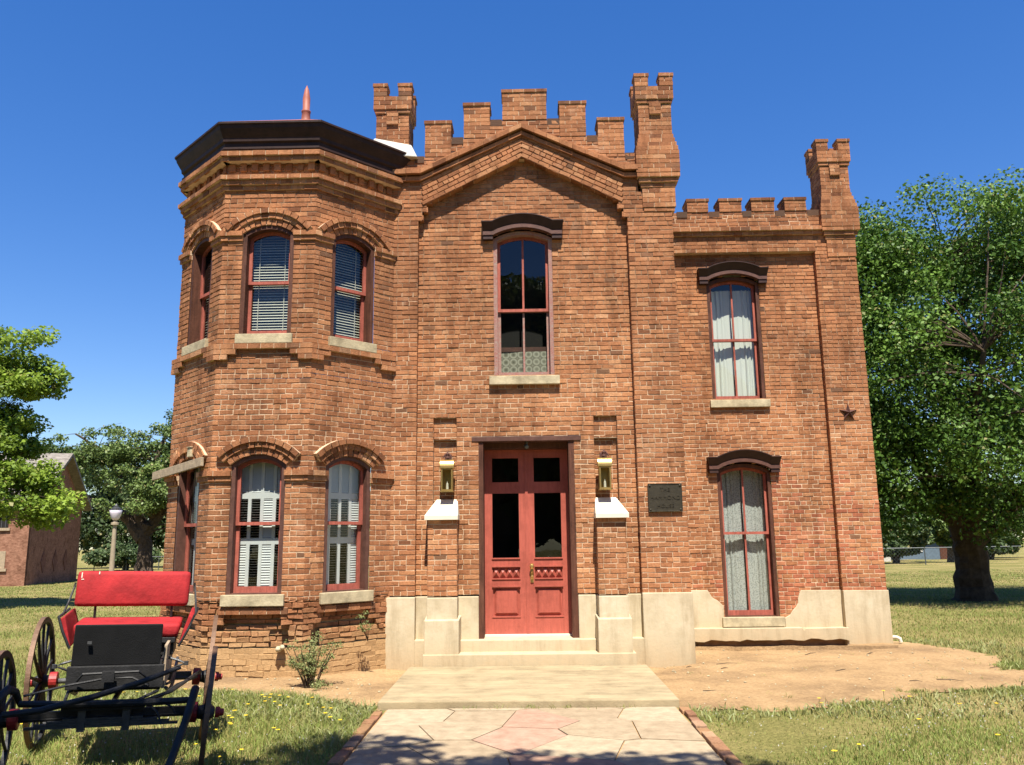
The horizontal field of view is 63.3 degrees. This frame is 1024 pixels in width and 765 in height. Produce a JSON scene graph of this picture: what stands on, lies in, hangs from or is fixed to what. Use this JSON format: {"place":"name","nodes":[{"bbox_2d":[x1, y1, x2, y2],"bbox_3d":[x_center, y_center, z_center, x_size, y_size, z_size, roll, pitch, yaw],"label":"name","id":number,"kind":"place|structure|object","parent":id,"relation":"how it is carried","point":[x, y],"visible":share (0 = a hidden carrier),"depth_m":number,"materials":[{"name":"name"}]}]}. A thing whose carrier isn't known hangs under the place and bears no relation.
{"place":"outdoors","nodes":[
{"label":"outdoors","id":0,"kind":"place"},
{"bbox_2d":[0,538,1023,764],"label":"ground","id":1,"kind":"structure","parent":0,"point":[772,734],"depth_m":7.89,"materials":[{"name":"green plant"}]},
{"bbox_2d":[0,324,86,531],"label":"young tree","id":2,"kind":"object","parent":1,"relation":"on","point":[38,493],"visible":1,"depth_m":25.02,"materials":[{"name":"green plant"}]},
{"bbox_2d":[0,453,91,586],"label":"outbuilding","id":3,"kind":"structure","parent":1,"relation":"on","point":[29,555],"depth_m":45.13,"materials":[{"name":"brick"}]},
{"bbox_2d":[0,551,5,571],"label":"window","id":4,"kind":"structure","parent":3,"relation":"in","point":[2,553],"depth_m":41.40,"materials":[{"name":"brown wood"}]},
{"bbox_2d":[0,515,9,530],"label":"window","id":5,"kind":"structure","parent":3,"relation":"in","point":[3,525],"depth_m":41.69,"materials":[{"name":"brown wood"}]},
{"bbox_2d":[30,408,172,570],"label":"gnarled oak","id":6,"kind":"object","parent":1,"relation":"on","point":[119,459],"visible":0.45,"depth_m":58.95,"materials":[{"name":"green plant"}]},
{"bbox_2d":[0,571,223,764],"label":"carriage","id":7,"kind":"object","parent":1,"relation":"on","point":[117,656],"visible":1,"depth_m":6.29,"materials":[{"name":"black paint"}]},
{"bbox_2d":[109,504,122,570],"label":"street lamp","id":8,"kind":"object","parent":1,"relation":"on","point":[115,511],"visible":0.88,"depth_m":41.58,"materials":[{"name":"paint"}]},
{"bbox_2d":[78,465,166,567],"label":"background tree","id":9,"kind":"object","parent":1,"relation":"on","point":[90,536],"visible":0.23,"depth_m":89.06,"materials":[{"name":"green plant"}]},
{"bbox_2d":[81,536,163,569],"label":"bush","id":10,"kind":"object","parent":1,"relation":"on","point":[128,550],"visible":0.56,"depth_m":76.98,"materials":[{"name":"green plant"}]},
{"bbox_2d":[93,556,163,570],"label":"chain link fence","id":11,"kind":"object","parent":1,"relation":"on","point":[130,564],"visible":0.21,"depth_m":76.83,"materials":[{"name":"metal"}]},
{"bbox_2d":[145,517,165,551],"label":"background tree","id":12,"kind":"object","parent":1,"relation":"on","point":[162,543],"visible":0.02,"depth_m":91.67,"materials":[{"name":"green plant"}]},
{"bbox_2d":[5,685,370,764],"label":"seed stalks","id":13,"kind":"object","parent":1,"relation":"on","point":[196,727],"visible":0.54,"depth_m":7.23,"materials":[{"name":"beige plant"}]},
{"bbox_2d":[0,667,376,764],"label":"lawn grass","id":14,"kind":"structure","parent":1,"relation":"on","point":[248,740],"depth_m":7.16,"materials":[{"name":"green plant"}]},
{"bbox_2d":[166,669,405,710],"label":"dirt","id":15,"kind":"structure","parent":1,"relation":"on","point":[385,680],"depth_m":9.77,"materials":[{"name":"brown soil"}]},
{"bbox_2d":[283,630,343,690],"bbox_3d":[-2.320,3.231,9.652,0.658,0.659,0.418,-4,-11,15],"label":"scruffy shrub","id":16,"kind":"object","parent":15,"relation":"on","point":[310,669],"visible":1,"depth_m":9.62,"materials":[{"name":"green plant"}]},
{"bbox_2d":[20,689,1000,764],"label":"dandelions","id":17,"kind":"object","parent":1,"relation":"on","point":[230,725],"visible":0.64,"depth_m":7.63,"materials":[{"name":"yellow plant"}]},
{"bbox_2d":[10,690,1021,764],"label":"clover","id":18,"kind":"object","parent":1,"relation":"on","point":[706,710],"visible":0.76,"depth_m":7.26,"materials":[{"name":"plant"}]},
{"bbox_2d":[159,72,892,677],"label":"brick house","id":19,"kind":"structure","parent":1,"relation":"on","point":[565,296],"depth_m":11.81,"materials":[{"name":"red brick"}]},
{"bbox_2d":[152,457,203,480],"bbox_3d":[-4.503,1.167,11.154,0.040,0.214,1.547,10,-15,-44],"label":"plank","id":20,"kind":"object","parent":19,"relation":"attached to","point":[180,468],"visible":1,"depth_m":11.06,"materials":[{"name":"beige wood"}]},
{"bbox_2d":[186,446,193,456],"bbox_3d":[-4.240,0.922,11.005,0.110,0.135,0.120,9,-15,-43],"label":"junction box","id":21,"kind":"object","parent":19,"relation":"attached to","point":[189,452],"visible":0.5,"depth_m":10.96,"materials":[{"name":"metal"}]},
{"bbox_2d":[173,459,230,605],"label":"window","id":22,"kind":"structure","parent":19,"relation":"in","point":[188,488],"depth_m":11.23,"materials":[{"name":"brown paint"}]},
{"bbox_2d":[181,237,242,356],"bbox_3d":[-4.135,-1.210,11.732,0.750,1.700,0.670,-11,-15,45],"label":"window","id":23,"kind":"structure","parent":19,"relation":"in","point":[198,326],"depth_m":11.80,"materials":[{"name":"red paint"}]},
{"bbox_2d":[220,454,285,606],"bbox_3d":[-3.225,1.873,10.759,0.790,1.940,0.670,-1,-11,1],"label":"window","id":24,"kind":"structure","parent":19,"relation":"in","point":[257,495],"depth_m":10.64,"materials":[{"name":"paint"}]},
{"bbox_2d":[235,225,293,343],"bbox_3d":[-3.264,-1.292,11.351,0.750,1.700,0.670,-1,-11,1],"label":"window","id":25,"kind":"structure","parent":19,"relation":"in","point":[268,250],"depth_m":11.27,"materials":[{"name":"red paint"}]},
{"bbox_2d":[275,645,284,651],"bbox_3d":[-2.826,3.245,10.135,0.125,0.088,0.109,-1,-11,1],"label":"mortar lump","id":26,"kind":"object","parent":19,"relation":"attached to","point":[280,648],"visible":0.93,"depth_m":10.10,"materials":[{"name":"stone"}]},
{"bbox_2d":[318,456,373,604],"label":"window","id":27,"kind":"structure","parent":19,"relation":"in","point":[347,486],"depth_m":11.11,"materials":[{"name":"paint"}]},
{"bbox_2d":[322,234,376,352],"bbox_3d":[-2.392,-1.239,11.687,0.670,1.700,0.750,-11,-15,45],"label":"window","id":28,"kind":"structure","parent":19,"relation":"in","point":[352,295],"depth_m":11.75,"materials":[{"name":"red paint"}]},
{"bbox_2d":[356,611,373,640],"bbox_3d":[-1.862,3.099,10.561,0.206,0.399,0.182,10,-15,-44],"label":"wall weed","id":29,"kind":"object","parent":19,"relation":"attached to","point":[363,629],"depth_m":10.57,"materials":[{"name":"green plant"}]},
{"bbox_2d":[439,451,454,492],"bbox_3d":[-0.898,1.240,11.558,0.204,0.569,0.235,-1,-11,1],"label":"wall lantern","id":30,"kind":"object","parent":19,"relation":"attached to","point":[447,466],"depth_m":11.50,"materials":[{"name":"metal"}]},
{"bbox_2d":[481,213,562,384],"bbox_3d":[0.168,-1.165,12.269,1.200,2.525,0.785,-1,-11,1],"label":"window","id":31,"kind":"structure","parent":19,"relation":"in","point":[522,261],"depth_m":12.22,"materials":[{"name":"red paint"}]},
{"bbox_2d":[478,440,578,638],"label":"door","id":32,"kind":"structure","parent":19,"relation":"in","point":[528,586],"depth_m":11.74,"materials":[{"name":"red paint"}]},
{"bbox_2d":[596,449,611,490],"bbox_3d":[1.282,1.208,11.527,0.204,0.569,0.235,-1,-11,1],"label":"wall lantern","id":33,"kind":"object","parent":19,"relation":"attached to","point":[604,463],"depth_m":11.49,"materials":[{"name":"metal"}]},
{"bbox_2d":[647,483,682,511],"bbox_3d":[2.093,1.571,11.343,0.464,0.380,0.032,-1,-11,1],"label":"plaque","id":34,"kind":"object","parent":19,"relation":"attached to","point":[665,497],"visible":1,"depth_m":11.34,"materials":[{"name":"grey metal"}]},
{"bbox_2d":[697,261,770,407],"bbox_3d":[3.750,-0.762,14.147,1.180,2.475,0.785,-1,-11,1],"label":"window","id":35,"kind":"structure","parent":19,"relation":"in","point":[734,321],"depth_m":14.06,"materials":[{"name":"red paint"}]},
{"bbox_2d":[706,449,785,626],"bbox_3d":[3.780,2.511,13.535,1.180,2.775,0.785,-1,-11,1],"label":"window","id":36,"kind":"structure","parent":19,"relation":"in","point":[748,551],"depth_m":13.45,"materials":[{"name":"red paint"}]},
{"bbox_2d":[840,404,855,418],"bbox_3d":[5.485,0.472,13.521,0.276,0.262,0.085,-1,-11,1],"label":"wall star","id":37,"kind":"object","parent":19,"relation":"attached to","point":[848,412],"depth_m":13.52,"materials":[{"name":"metal"}]},
{"bbox_2d":[327,707,743,764],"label":"path edging","id":38,"kind":"object","parent":1,"relation":"on","point":[719,747],"visible":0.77,"depth_m":7.03,"materials":[{"name":"brick"}]},
{"bbox_2d":[118,637,1023,753],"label":"weeds","id":39,"kind":"object","parent":1,"relation":"on","point":[365,707],"visible":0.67,"depth_m":8.23,"materials":[{"name":"green plant"}]},
{"bbox_2d":[187,648,1023,701],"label":"pebbles and twigs","id":40,"kind":"object","parent":1,"relation":"on","point":[708,675],"visible":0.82,"depth_m":9.95,"materials":[{"name":"stone"}]},
{"bbox_2d":[695,645,898,650],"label":"sand kerb","id":41,"kind":"structure","parent":1,"relation":"on","point":[794,647],"depth_m":12.20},
{"bbox_2d":[649,641,1023,711],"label":"dirt","id":42,"kind":"structure","parent":1,"relation":"on","point":[760,689],"depth_m":9.93,"materials":[{"name":"brown soil"}]},
{"bbox_2d":[274,651,1022,709],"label":"dirt grass tufts","id":43,"kind":"object","parent":42,"relation":"on","point":[695,679],"visible":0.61,"depth_m":9.08,"materials":[{"name":"green plant"}]},
{"bbox_2d":[893,635,902,642],"bbox_3d":[6.012,4.000,12.956,0.148,0.102,0.060,-6,-12,27],"label":"drain pipe","id":44,"kind":"object","parent":42,"relation":"on","point":[897,637],"visible":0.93,"depth_m":12.93,"materials":[{"name":"beige paint"}]},
{"bbox_2d":[686,659,1023,764],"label":"lawn grass","id":45,"kind":"structure","parent":1,"relation":"on","point":[969,744],"depth_m":6.92,"materials":[{"name":"green plant"}]},
{"bbox_2d":[884,557,890,561],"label":"shed","id":46,"kind":"structure","parent":1,"relation":"on","point":[887,559],"depth_m":73.82,"materials":[{"name":"paint"}]},
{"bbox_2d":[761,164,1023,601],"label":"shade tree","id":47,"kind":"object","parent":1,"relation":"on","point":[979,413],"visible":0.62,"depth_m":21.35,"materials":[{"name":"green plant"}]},
{"bbox_2d":[880,513,932,562],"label":"background tree","id":48,"kind":"object","parent":1,"relation":"on","point":[922,539],"visible":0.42,"depth_m":66.79,"materials":[{"name":"green plant"}]},
{"bbox_2d":[891,537,954,559],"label":"house","id":49,"kind":"structure","parent":1,"relation":"on","point":[937,554],"depth_m":83.55,"materials":[{"name":"grey"}]},
{"bbox_2d":[939,545,946,558],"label":"door","id":50,"kind":"structure","parent":49,"relation":"in","point":[944,550],"depth_m":83.51,"materials":[{"name":"red paint"}]},
{"bbox_2d":[919,516,954,561],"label":"background tree","id":51,"kind":"object","parent":1,"relation":"on","point":[940,535],"visible":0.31,"depth_m":69.49,"materials":[{"name":"green plant"}]},
{"bbox_2d":[883,546,1022,564],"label":"chain link fence","id":52,"kind":"object","parent":1,"relation":"on","point":[944,553],"visible":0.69,"depth_m":62.17,"materials":[{"name":"metal"}]},
{"bbox_2d":[913,464,1023,540],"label":"background tree","id":53,"kind":"object","parent":1,"relation":"on","point":[992,501],"visible":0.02,"depth_m":87.54,"materials":[{"name":"green plant"}]},
{"bbox_2d":[986,530,1023,559],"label":"background tree","id":54,"kind":"object","parent":1,"relation":"on","point":[997,551],"visible":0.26,"depth_m":78.09,"materials":[{"name":"green plant"}]},
{"bbox_2d":[0,0,1023,549],"label":"sky","id":55,"kind":"structure","parent":0,"point":[99,99],"materials":[{"name":"blue"}]},
{"bbox_2d":[378,665,678,709],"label":"landing pavement","id":56,"kind":"structure","parent":0,"point":[575,686],"depth_m":9.14,"materials":[{"name":"concrete"}]},
{"bbox_2d":[342,707,726,764],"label":"flagstone path","id":57,"kind":"structure","parent":0,"point":[580,736],"depth_m":7.13,"materials":[{"name":"beige stone"}]}
]}

